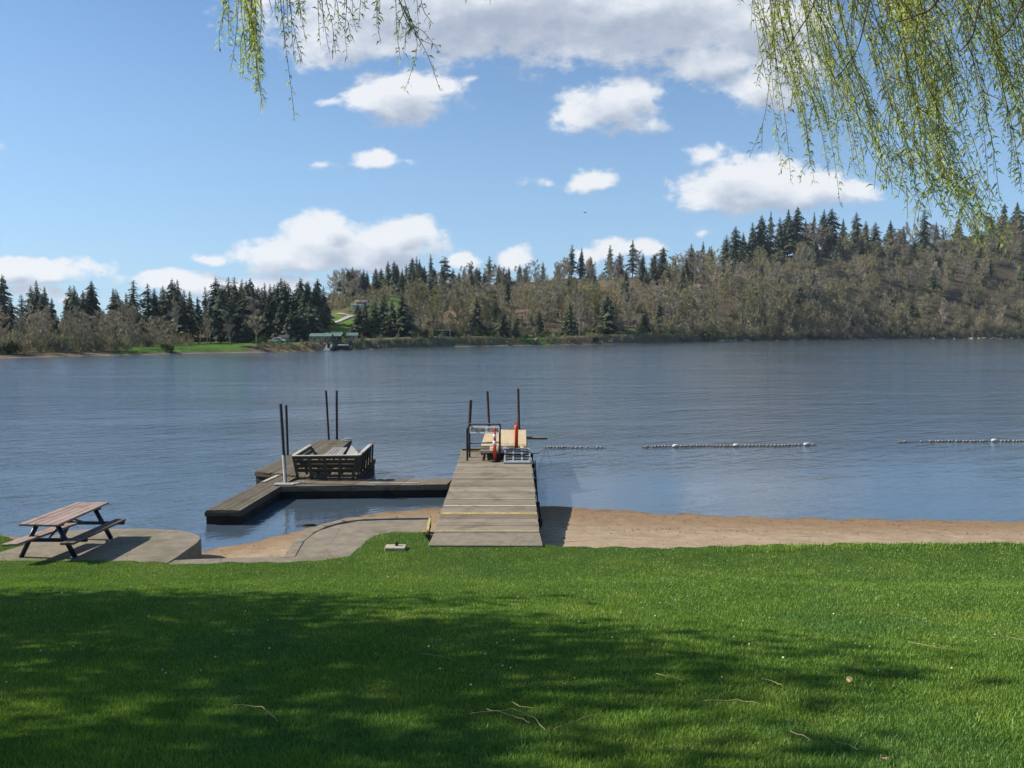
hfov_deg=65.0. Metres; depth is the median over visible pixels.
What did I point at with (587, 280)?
bare tree
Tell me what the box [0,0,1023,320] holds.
sky
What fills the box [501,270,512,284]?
bare tree
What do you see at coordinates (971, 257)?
bare tree
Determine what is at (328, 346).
dock ramp
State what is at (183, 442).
water
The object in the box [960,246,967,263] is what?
fir tree
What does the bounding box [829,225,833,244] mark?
bare tree
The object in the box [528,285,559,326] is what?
bare tree
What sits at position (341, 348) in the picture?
dock
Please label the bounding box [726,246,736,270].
fir tree
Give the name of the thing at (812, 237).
bare tree
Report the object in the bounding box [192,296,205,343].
fir tree
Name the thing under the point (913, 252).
fir tree
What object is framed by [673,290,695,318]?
bare tree
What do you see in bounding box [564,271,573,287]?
fir tree
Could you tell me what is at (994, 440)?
float line
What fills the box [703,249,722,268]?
bare tree
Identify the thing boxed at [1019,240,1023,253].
fir tree
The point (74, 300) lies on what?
fir tree
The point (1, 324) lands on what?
bare tree
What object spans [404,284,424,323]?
bare tree
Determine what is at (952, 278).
fir tree
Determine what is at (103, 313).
bare tree
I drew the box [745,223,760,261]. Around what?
fir tree
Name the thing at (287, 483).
hinge plate
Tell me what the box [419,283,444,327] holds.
bare tree
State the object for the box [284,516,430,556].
path kerb
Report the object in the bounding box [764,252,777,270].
bare tree
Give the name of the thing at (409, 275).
fir tree
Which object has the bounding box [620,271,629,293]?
fir tree
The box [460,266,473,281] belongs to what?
bare tree
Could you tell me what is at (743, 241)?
fir tree
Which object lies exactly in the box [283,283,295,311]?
fir tree
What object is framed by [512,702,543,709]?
fallen twig
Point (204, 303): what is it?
fir tree
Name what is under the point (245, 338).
fir tree
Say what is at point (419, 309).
bare tree
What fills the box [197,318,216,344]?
bare tree
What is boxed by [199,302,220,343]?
fir tree
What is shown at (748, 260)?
fir tree
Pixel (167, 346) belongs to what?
shrub
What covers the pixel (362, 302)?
hill house
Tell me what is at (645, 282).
fir tree
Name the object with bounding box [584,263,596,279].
fir tree
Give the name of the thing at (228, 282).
fir tree
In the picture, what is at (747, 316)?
bare tree
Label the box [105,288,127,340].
fir tree
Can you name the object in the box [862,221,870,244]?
fir tree
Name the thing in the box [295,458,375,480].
bench float
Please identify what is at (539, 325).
fir tree
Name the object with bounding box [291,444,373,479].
slatted bench
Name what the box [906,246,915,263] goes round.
fir tree
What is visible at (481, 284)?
bare tree
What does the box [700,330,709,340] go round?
shrub
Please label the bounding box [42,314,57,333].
bare tree
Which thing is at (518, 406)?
mooring pole
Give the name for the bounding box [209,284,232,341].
fir tree
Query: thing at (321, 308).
fir tree
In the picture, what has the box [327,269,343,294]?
bare tree
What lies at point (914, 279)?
bare tree
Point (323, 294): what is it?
fir tree
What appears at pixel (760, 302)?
bare tree
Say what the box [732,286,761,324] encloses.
bare tree
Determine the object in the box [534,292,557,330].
bare tree
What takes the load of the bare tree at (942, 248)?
on the hills
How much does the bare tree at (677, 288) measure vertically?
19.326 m
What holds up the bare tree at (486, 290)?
on the hills
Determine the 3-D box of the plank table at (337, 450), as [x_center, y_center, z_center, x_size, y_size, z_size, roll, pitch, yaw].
[-6.256,2.683,28.764,0.675,0.514,2.310,0,4,-2]
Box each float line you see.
[533,446,606,453]
[642,443,813,447]
[897,439,1023,442]
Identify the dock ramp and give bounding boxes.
[323,343,332,350]
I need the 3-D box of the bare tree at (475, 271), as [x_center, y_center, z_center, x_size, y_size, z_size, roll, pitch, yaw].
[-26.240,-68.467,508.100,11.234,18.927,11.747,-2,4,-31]
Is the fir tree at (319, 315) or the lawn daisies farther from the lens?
the fir tree at (319, 315)
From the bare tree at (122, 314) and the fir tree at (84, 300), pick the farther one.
the fir tree at (84, 300)
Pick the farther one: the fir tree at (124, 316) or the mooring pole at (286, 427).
the fir tree at (124, 316)
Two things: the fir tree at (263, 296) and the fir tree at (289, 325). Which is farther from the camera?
the fir tree at (263, 296)
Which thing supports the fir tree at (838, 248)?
on the hills
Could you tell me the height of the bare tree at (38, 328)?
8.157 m
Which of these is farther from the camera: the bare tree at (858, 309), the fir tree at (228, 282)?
the bare tree at (858, 309)
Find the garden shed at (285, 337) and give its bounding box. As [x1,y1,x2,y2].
[277,335,290,342]
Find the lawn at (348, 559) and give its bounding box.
[0,532,1023,767]
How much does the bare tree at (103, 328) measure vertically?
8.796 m
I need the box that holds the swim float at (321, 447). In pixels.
[255,440,351,483]
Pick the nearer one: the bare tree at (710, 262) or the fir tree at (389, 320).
the fir tree at (389, 320)
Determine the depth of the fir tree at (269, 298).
245.71 m
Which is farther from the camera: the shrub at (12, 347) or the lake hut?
the lake hut
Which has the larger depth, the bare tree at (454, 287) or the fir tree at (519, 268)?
the fir tree at (519, 268)
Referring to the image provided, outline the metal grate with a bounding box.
[504,448,530,463]
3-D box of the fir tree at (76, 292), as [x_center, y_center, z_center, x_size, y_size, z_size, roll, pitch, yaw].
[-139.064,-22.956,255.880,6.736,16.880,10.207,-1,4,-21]
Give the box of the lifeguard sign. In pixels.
[470,426,499,433]
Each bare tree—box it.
[0,312,9,339]
[12,308,23,343]
[16,314,26,348]
[19,311,52,351]
[24,313,43,347]
[30,318,47,340]
[37,305,56,350]
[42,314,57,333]
[58,310,81,350]
[58,319,73,340]
[73,311,107,350]
[74,305,84,337]
[89,316,111,342]
[94,309,114,337]
[98,309,111,336]
[100,312,120,336]
[105,309,127,341]
[113,299,129,338]
[116,306,142,345]
[117,321,142,348]
[141,320,160,333]
[143,315,169,346]
[166,300,180,344]
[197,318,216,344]
[221,309,234,345]
[245,296,264,344]
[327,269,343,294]
[341,268,359,290]
[345,281,355,301]
[351,269,361,289]
[351,280,362,299]
[400,284,430,325]
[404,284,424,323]
[409,277,425,325]
[413,283,427,324]
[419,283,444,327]
[420,279,443,320]
[424,283,432,314]
[425,294,447,326]
[426,289,446,325]
[428,274,454,321]
[438,277,449,322]
[447,296,470,328]
[450,276,461,308]
[451,300,472,329]
[452,282,476,320]
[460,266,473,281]
[460,273,472,326]
[463,261,477,281]
[466,293,494,324]
[469,291,490,321]
[471,284,493,322]
[475,281,495,308]
[481,290,497,325]
[483,264,496,283]
[484,293,499,327]
[485,288,500,321]
[491,263,503,276]
[497,267,506,287]
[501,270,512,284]
[514,266,529,284]
[517,288,532,321]
[524,259,540,284]
[524,285,538,316]
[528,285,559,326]
[534,268,545,285]
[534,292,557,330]
[536,299,555,325]
[552,286,567,319]
[554,284,567,319]
[555,262,566,283]
[556,298,582,323]
[558,284,567,309]
[560,257,572,279]
[562,287,576,310]
[566,276,577,308]
[566,286,586,329]
[571,291,594,335]
[572,282,601,326]
[577,285,595,327]
[581,275,590,289]
[583,260,594,279]
[585,257,595,278]
[586,286,604,323]
[591,298,611,321]
[592,279,617,313]
[605,257,615,274]
[607,262,615,273]
[609,291,628,332]
[612,256,625,272]
[618,285,640,317]
[618,292,638,322]
[626,298,633,333]
[633,251,644,272]
[634,288,642,318]
[639,286,655,312]
[640,279,661,315]
[647,252,660,270]
[654,296,667,316]
[660,289,684,329]
[662,256,681,278]
[663,263,679,277]
[665,284,689,306]
[669,253,681,269]
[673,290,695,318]
[681,249,696,269]
[682,284,710,318]
[688,251,706,283]
[697,255,711,280]
[699,252,715,265]
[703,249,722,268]
[703,256,721,286]
[704,264,712,285]
[707,263,725,292]
[716,279,733,303]
[720,270,733,300]
[725,259,736,296]
[730,294,747,321]
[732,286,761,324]
[734,262,745,282]
[734,262,752,285]
[736,300,756,333]
[749,249,764,271]
[750,283,764,317]
[751,249,768,273]
[753,273,761,298]
[763,286,779,314]
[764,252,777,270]
[764,282,786,316]
[765,262,782,287]
[780,285,797,305]
[782,280,800,308]
[782,282,794,319]
[791,271,802,304]
[794,272,810,297]
[795,247,803,272]
[796,242,811,268]
[798,241,811,267]
[800,247,813,270]
[803,222,810,244]
[803,269,827,300]
[806,299,819,321]
[807,226,822,244]
[807,235,818,244]
[812,226,828,252]
[828,279,845,294]
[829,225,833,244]
[834,292,848,317]
[837,277,845,302]
[840,233,852,249]
[841,277,852,288]
[853,261,864,274]
[853,307,866,327]
[854,232,865,244]
[856,254,866,271]
[860,254,873,271]
[861,224,868,236]
[867,271,880,291]
[868,252,875,270]
[869,241,882,258]
[881,238,893,262]
[882,268,896,282]
[890,233,898,259]
[891,256,905,284]
[892,302,902,323]
[893,227,905,243]
[894,230,901,251]
[901,237,911,261]
[902,222,910,240]
[904,299,910,322]
[906,223,917,244]
[906,266,922,290]
[908,231,918,243]
[908,261,924,285]
[926,262,946,290]
[928,224,940,245]
[929,261,939,279]
[936,238,944,259]
[939,297,949,330]
[940,225,949,243]
[942,257,951,285]
[955,229,966,255]
[955,256,971,277]
[957,237,971,252]
[964,250,976,272]
[968,219,981,234]
[970,281,987,308]
[976,255,989,278]
[980,215,993,231]
[984,232,997,255]
[992,305,1005,328]
[995,217,1004,234]
[995,295,1006,321]
[1001,230,1011,254]
[1005,220,1021,244]
[1007,239,1020,259]
[1012,213,1019,237]
[1013,250,1021,267]
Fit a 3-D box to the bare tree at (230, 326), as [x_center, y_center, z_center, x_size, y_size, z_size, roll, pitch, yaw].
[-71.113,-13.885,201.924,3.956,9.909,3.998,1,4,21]
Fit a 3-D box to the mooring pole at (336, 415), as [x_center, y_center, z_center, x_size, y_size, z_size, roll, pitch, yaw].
[-7.821,2.013,35.922,0.124,3.447,0.107,0,4,0]
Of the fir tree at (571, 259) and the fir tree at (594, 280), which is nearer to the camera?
the fir tree at (594, 280)
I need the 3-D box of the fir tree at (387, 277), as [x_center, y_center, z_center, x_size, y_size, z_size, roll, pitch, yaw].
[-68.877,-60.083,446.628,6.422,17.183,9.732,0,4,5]
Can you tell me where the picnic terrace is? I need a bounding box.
[0,529,201,563]
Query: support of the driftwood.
on the water
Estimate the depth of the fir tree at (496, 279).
519.24 m
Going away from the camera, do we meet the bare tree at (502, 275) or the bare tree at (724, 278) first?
the bare tree at (724, 278)
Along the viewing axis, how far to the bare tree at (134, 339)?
189.51 m
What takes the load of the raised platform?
in the water
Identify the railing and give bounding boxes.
[466,423,500,460]
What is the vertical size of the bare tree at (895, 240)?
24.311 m
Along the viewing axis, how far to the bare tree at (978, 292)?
578.01 m
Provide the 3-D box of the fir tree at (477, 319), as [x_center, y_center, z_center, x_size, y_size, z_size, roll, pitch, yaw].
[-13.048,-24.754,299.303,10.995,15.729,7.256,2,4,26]
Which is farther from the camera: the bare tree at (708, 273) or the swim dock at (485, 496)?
the bare tree at (708, 273)
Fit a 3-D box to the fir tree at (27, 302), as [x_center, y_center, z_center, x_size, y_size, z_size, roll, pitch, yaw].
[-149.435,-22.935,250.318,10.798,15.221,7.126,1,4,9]
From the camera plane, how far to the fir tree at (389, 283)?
439.09 m
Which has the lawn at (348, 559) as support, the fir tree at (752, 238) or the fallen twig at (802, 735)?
the fallen twig at (802, 735)
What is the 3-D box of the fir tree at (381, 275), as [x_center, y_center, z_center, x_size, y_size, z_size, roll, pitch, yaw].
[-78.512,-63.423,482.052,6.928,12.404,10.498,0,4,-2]
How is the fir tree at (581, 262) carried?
on the hills
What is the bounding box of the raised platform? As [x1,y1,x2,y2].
[480,435,546,459]
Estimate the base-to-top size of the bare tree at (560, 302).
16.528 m
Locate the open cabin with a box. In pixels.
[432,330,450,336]
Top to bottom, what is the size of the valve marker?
0.170 m
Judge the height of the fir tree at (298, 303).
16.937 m
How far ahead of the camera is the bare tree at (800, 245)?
594.41 m
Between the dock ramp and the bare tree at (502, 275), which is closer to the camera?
the dock ramp
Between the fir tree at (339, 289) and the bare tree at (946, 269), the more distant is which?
the bare tree at (946, 269)
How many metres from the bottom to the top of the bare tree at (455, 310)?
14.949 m
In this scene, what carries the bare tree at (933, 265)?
on the hills
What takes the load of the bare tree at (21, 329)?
on the hills
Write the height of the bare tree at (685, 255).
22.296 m
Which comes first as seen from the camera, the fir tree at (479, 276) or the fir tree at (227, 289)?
the fir tree at (227, 289)
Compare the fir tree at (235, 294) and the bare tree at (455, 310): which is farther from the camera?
the bare tree at (455, 310)
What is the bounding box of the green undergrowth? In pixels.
[252,237,1023,343]
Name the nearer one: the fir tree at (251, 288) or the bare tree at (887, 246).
the fir tree at (251, 288)
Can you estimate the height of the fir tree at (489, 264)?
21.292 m
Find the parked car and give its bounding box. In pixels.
[271,338,285,342]
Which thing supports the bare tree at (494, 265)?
on the hills
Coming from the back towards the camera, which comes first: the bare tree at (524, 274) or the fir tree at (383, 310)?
the bare tree at (524, 274)
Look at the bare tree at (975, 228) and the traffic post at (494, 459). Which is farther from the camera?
the bare tree at (975, 228)
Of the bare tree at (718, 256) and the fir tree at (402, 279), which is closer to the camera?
the fir tree at (402, 279)
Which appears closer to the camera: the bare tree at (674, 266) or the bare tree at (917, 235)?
the bare tree at (674, 266)
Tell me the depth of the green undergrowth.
425.55 m
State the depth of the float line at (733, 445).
36.79 m
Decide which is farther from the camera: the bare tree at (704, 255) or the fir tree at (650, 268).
the bare tree at (704, 255)
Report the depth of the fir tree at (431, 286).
422.33 m
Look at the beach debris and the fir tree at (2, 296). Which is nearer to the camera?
the beach debris
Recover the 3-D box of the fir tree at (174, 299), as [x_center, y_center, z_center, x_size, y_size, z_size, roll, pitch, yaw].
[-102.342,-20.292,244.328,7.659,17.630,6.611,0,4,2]
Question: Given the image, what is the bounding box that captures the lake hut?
[346,333,359,340]
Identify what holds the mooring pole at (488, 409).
in the water
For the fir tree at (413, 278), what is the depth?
423.35 m
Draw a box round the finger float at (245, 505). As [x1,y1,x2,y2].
[205,474,295,523]
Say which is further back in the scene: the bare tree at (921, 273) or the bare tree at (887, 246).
the bare tree at (887, 246)
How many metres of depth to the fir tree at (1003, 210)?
751.48 m
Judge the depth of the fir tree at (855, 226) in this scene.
677.45 m
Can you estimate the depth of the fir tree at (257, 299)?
261.73 m
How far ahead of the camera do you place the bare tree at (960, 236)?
686.77 m
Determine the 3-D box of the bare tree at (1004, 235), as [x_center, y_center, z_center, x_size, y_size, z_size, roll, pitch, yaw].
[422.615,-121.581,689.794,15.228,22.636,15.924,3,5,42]
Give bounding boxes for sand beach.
[0,506,1023,558]
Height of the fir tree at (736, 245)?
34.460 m
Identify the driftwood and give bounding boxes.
[301,523,316,525]
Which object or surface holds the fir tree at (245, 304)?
on the hills
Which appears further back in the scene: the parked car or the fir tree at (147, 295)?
the fir tree at (147, 295)
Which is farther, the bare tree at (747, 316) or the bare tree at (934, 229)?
the bare tree at (934, 229)
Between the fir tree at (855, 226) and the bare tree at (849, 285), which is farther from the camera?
the fir tree at (855, 226)
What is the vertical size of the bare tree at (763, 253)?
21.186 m
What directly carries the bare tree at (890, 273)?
on the hills
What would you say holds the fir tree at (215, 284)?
on the hills
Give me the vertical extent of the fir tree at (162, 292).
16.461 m
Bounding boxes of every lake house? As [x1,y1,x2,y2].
[309,333,333,341]
[332,333,344,340]
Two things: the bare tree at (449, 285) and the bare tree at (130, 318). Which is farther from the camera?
the bare tree at (449, 285)
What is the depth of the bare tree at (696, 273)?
521.69 m
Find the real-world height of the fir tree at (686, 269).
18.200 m
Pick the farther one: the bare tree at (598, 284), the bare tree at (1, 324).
the bare tree at (598, 284)
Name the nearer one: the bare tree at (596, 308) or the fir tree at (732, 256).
the bare tree at (596, 308)
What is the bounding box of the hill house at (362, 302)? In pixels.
[354,298,369,305]
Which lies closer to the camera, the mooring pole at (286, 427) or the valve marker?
the valve marker
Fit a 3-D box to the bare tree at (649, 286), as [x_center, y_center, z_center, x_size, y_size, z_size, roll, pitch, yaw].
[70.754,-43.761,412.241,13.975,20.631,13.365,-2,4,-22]
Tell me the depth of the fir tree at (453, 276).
513.58 m
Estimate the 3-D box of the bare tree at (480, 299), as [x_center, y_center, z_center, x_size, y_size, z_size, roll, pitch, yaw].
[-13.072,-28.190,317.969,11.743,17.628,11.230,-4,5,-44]
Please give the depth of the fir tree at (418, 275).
413.06 m
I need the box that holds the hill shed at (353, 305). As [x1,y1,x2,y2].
[351,304,361,307]
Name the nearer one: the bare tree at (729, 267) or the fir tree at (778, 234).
the bare tree at (729, 267)
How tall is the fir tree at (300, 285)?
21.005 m
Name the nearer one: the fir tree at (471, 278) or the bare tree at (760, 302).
the bare tree at (760, 302)
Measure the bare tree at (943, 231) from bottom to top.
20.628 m
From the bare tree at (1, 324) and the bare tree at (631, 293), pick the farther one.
the bare tree at (631, 293)
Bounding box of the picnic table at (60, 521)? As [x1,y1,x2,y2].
[1,502,125,557]
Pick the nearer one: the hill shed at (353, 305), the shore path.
the shore path
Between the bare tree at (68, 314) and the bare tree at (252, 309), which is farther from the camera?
the bare tree at (252, 309)
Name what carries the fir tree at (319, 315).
on the hills
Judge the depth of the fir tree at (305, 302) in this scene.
255.53 m
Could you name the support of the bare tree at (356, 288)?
on the hills
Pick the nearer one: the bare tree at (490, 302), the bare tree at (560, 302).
the bare tree at (490, 302)
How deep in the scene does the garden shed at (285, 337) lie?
222.15 m
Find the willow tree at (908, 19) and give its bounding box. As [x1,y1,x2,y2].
[214,0,1023,267]
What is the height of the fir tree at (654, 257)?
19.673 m
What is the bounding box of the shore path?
[169,520,429,563]
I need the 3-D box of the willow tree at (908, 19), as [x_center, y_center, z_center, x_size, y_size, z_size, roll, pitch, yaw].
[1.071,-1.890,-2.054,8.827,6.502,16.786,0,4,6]
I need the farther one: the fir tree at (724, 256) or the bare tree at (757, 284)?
the fir tree at (724, 256)
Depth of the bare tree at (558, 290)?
372.08 m
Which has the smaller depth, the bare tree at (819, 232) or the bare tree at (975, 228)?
the bare tree at (819, 232)
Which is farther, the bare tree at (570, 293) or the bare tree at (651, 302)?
the bare tree at (651, 302)
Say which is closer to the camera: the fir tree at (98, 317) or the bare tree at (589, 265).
the fir tree at (98, 317)
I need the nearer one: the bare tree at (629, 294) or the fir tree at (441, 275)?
the bare tree at (629, 294)
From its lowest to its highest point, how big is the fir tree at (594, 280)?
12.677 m
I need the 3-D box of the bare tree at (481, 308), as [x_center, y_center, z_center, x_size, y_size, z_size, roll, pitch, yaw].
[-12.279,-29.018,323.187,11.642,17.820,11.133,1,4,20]
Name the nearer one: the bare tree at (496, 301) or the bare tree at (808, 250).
the bare tree at (496, 301)
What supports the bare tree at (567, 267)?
on the hills
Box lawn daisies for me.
[5,559,1005,684]
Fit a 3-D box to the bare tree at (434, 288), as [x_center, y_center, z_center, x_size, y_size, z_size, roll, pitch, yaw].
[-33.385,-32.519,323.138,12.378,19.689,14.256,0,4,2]
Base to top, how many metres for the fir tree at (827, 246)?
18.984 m
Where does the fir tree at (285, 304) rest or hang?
on the hills
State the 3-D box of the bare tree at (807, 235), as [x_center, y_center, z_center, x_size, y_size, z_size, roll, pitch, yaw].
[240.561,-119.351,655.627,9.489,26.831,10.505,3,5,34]
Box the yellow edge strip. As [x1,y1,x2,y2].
[422,518,430,534]
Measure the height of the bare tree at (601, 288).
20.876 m
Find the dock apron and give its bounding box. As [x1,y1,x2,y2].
[428,533,542,546]
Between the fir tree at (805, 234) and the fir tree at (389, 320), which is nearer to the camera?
the fir tree at (389, 320)
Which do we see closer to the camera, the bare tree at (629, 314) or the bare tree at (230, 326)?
the bare tree at (230, 326)
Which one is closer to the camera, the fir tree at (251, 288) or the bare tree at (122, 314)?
the bare tree at (122, 314)
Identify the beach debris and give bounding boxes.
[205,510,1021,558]
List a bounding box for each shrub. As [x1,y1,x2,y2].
[0,340,21,353]
[161,342,174,351]
[474,328,483,335]
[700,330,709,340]
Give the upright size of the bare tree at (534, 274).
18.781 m
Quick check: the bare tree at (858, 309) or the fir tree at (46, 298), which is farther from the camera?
the bare tree at (858, 309)
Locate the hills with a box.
[0,232,1023,357]
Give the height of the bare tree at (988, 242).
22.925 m
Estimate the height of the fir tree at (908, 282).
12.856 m
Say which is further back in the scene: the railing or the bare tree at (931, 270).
the bare tree at (931, 270)
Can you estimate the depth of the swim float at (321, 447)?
29.36 m
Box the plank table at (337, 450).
[322,447,346,468]
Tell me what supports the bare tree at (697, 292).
on the hills
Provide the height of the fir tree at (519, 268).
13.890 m
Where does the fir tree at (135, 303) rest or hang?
on the hills
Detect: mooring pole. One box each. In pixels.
[279,404,286,482]
[285,405,288,455]
[325,390,329,439]
[335,391,337,439]
[468,400,471,451]
[486,391,489,425]
[517,389,519,429]
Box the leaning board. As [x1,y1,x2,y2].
[346,445,357,454]
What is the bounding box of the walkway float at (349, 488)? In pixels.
[277,478,451,498]
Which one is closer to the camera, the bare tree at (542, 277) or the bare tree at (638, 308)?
the bare tree at (638, 308)
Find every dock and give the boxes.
[331,344,352,350]
[435,448,542,532]
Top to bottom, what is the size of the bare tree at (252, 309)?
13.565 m
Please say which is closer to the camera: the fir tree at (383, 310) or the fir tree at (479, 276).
the fir tree at (383, 310)
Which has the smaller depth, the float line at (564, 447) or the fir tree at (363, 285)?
the float line at (564, 447)
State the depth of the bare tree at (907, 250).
654.36 m
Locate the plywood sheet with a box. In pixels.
[481,429,525,445]
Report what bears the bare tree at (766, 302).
on the hills
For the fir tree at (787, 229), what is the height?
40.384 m
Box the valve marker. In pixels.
[384,541,406,550]
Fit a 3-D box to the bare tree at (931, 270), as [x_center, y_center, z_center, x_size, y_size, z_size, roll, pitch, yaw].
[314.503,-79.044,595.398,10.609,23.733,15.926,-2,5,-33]
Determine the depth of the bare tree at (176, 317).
210.87 m
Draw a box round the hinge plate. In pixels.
[273,481,303,484]
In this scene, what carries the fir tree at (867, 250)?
on the hills
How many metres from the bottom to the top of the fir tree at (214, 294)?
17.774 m
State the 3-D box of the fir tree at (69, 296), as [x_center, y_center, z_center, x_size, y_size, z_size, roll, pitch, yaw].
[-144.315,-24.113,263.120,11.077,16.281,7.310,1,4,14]
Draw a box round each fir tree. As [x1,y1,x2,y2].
[0,276,19,317]
[0,295,13,329]
[0,295,14,332]
[6,298,17,324]
[13,296,28,328]
[23,286,36,325]
[26,280,42,320]
[28,294,60,330]
[42,288,58,324]
[48,298,63,336]
[59,297,68,330]
[60,286,73,320]
[65,292,85,333]
[67,286,80,306]
[80,290,93,325]
[80,298,89,322]
[83,281,98,316]
[86,281,101,329]
[90,307,101,332]
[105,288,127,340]
[116,300,133,332]
[123,293,129,320]
[124,280,144,327]
[136,283,163,333]
[142,290,168,336]
[152,289,161,315]
[157,278,181,333]
[158,285,169,305]
[164,288,184,337]
[166,279,182,312]
[167,299,194,339]
[175,302,204,337]
[178,292,200,341]
[179,290,187,339]
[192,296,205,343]
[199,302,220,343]
[201,287,209,338]
[201,288,216,335]
[204,296,234,342]
[205,277,221,333]
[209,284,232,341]
[223,277,233,293]
[224,285,230,313]
[225,302,250,341]
[228,278,243,332]
[230,281,264,339]
[236,279,243,307]
[239,317,252,342]
[243,279,265,340]
[252,284,259,337]
[256,283,268,337]
[257,288,278,339]
[261,301,276,337]
[266,284,274,305]
[269,300,287,337]
[272,285,286,322]
[278,280,295,324]
[281,308,297,341]
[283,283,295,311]
[289,288,311,315]
[289,304,311,341]
[295,277,315,317]
[295,290,301,323]
[297,283,315,319]
[297,302,324,340]
[303,282,326,322]
[311,285,325,327]
[312,279,333,325]
[312,293,331,321]
[313,306,328,332]
[321,286,335,324]
[336,281,342,295]
[340,270,355,296]
[345,305,374,337]
[359,271,369,293]
[361,300,369,336]
[364,302,385,337]
[371,268,381,289]
[375,294,388,330]
[378,268,384,284]
[380,300,398,337]
[382,261,391,287]
[384,294,422,336]
[386,261,395,286]
[390,264,398,287]
[395,269,408,295]
[405,257,415,281]
[405,307,417,328]
[410,267,426,297]
[410,272,415,295]
[420,267,428,289]
[423,266,428,282]
[425,269,438,295]
[426,265,432,285]
[427,255,436,274]
[438,256,456,278]
[438,268,445,287]
[451,268,457,288]
[464,297,490,335]
[467,266,475,286]
[475,268,483,292]
[481,272,488,286]
[485,256,493,282]
[490,292,501,321]
[493,269,500,284]
[494,308,511,332]
[502,279,511,305]
[507,267,514,286]
[510,320,520,338]
[516,264,522,281]
[533,310,544,334]
[550,297,562,317]
[557,302,582,335]
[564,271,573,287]
[568,245,577,277]
[575,248,588,278]
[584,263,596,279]
[588,294,627,333]
[592,275,596,284]
[603,245,615,274]
[613,253,623,277]
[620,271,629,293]
[622,283,630,307]
[624,240,639,276]
[636,261,644,282]
[637,306,651,332]
[639,254,646,271]
[640,267,650,287]
[647,259,653,280]
[648,255,659,278]
[649,246,670,275]
[649,263,659,284]
[653,301,665,331]
[656,255,666,277]
[678,267,686,292]
[681,244,699,266]
[683,258,690,276]
[687,252,697,281]
[709,245,713,266]
[719,235,729,268]
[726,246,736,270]
[727,227,745,266]
[736,244,746,271]
[739,232,752,260]
[744,254,752,271]
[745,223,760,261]
[748,215,778,260]
[767,212,778,258]
[773,217,789,256]
[775,209,800,256]
[784,208,812,252]
[793,277,804,302]
[802,221,812,248]
[804,271,820,298]
[807,241,821,265]
[808,212,818,243]
[817,209,830,248]
[823,209,843,248]
[823,235,830,252]
[830,237,845,260]
[838,218,848,246]
[847,212,865,249]
[855,235,866,254]
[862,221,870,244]
[864,242,870,256]
[868,222,887,251]
[881,221,897,245]
[898,226,909,245]
[904,277,911,291]
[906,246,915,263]
[906,298,914,315]
[912,212,936,250]
[912,242,916,256]
[925,269,940,295]
[932,222,940,241]
[936,254,943,270]
[948,270,954,280]
[950,219,966,238]
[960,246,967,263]
[973,259,979,269]
[976,247,983,259]
[984,260,994,276]
[993,203,1011,232]
[994,240,1004,256]
[1009,202,1023,231]
[1014,263,1023,279]
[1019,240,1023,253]
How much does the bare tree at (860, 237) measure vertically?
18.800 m
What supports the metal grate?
on the swim dock at (485, 496)
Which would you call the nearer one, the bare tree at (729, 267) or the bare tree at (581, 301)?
the bare tree at (581, 301)
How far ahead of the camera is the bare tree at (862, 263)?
599.78 m
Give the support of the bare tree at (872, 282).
on the hills
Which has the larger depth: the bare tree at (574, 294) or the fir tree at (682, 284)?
the fir tree at (682, 284)
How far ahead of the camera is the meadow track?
312.80 m
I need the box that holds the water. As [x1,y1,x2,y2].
[0,339,1023,551]
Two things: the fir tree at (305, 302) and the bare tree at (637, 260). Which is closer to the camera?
the fir tree at (305, 302)
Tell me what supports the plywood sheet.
on the raised platform
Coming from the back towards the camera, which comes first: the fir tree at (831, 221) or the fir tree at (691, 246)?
the fir tree at (831, 221)
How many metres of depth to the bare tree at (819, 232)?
648.48 m
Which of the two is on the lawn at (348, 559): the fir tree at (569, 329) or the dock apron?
the dock apron
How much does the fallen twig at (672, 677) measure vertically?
0.044 m
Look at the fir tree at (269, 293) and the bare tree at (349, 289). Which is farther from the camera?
the bare tree at (349, 289)
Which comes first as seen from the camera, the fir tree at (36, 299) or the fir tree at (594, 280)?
the fir tree at (36, 299)
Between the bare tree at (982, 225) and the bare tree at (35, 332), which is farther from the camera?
the bare tree at (982, 225)
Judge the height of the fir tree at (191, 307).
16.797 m
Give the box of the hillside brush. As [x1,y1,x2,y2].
[0,224,1023,353]
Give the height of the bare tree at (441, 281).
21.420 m
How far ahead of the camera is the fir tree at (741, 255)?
563.05 m
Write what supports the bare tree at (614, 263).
on the hills
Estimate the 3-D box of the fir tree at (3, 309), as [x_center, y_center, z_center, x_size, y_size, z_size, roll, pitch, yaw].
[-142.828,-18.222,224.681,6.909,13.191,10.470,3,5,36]
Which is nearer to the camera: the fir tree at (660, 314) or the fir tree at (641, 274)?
the fir tree at (660, 314)
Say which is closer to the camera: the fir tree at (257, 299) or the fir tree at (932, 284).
the fir tree at (257, 299)
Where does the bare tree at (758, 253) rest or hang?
on the hills
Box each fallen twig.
[233,704,277,720]
[471,708,545,729]
[486,709,529,722]
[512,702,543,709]
[554,714,593,729]
[656,673,695,679]
[704,699,762,704]
[790,731,815,742]
[909,641,956,649]
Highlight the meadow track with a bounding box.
[334,315,355,321]
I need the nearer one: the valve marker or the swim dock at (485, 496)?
the valve marker
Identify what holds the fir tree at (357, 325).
on the hills
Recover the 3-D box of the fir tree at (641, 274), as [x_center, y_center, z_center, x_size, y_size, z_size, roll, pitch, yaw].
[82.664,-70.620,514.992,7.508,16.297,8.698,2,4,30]
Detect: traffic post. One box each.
[489,427,500,461]
[514,420,517,447]
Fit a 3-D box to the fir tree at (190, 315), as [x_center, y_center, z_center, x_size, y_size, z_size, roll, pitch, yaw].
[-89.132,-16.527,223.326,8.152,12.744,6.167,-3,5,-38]
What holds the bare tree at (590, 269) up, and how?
on the hills

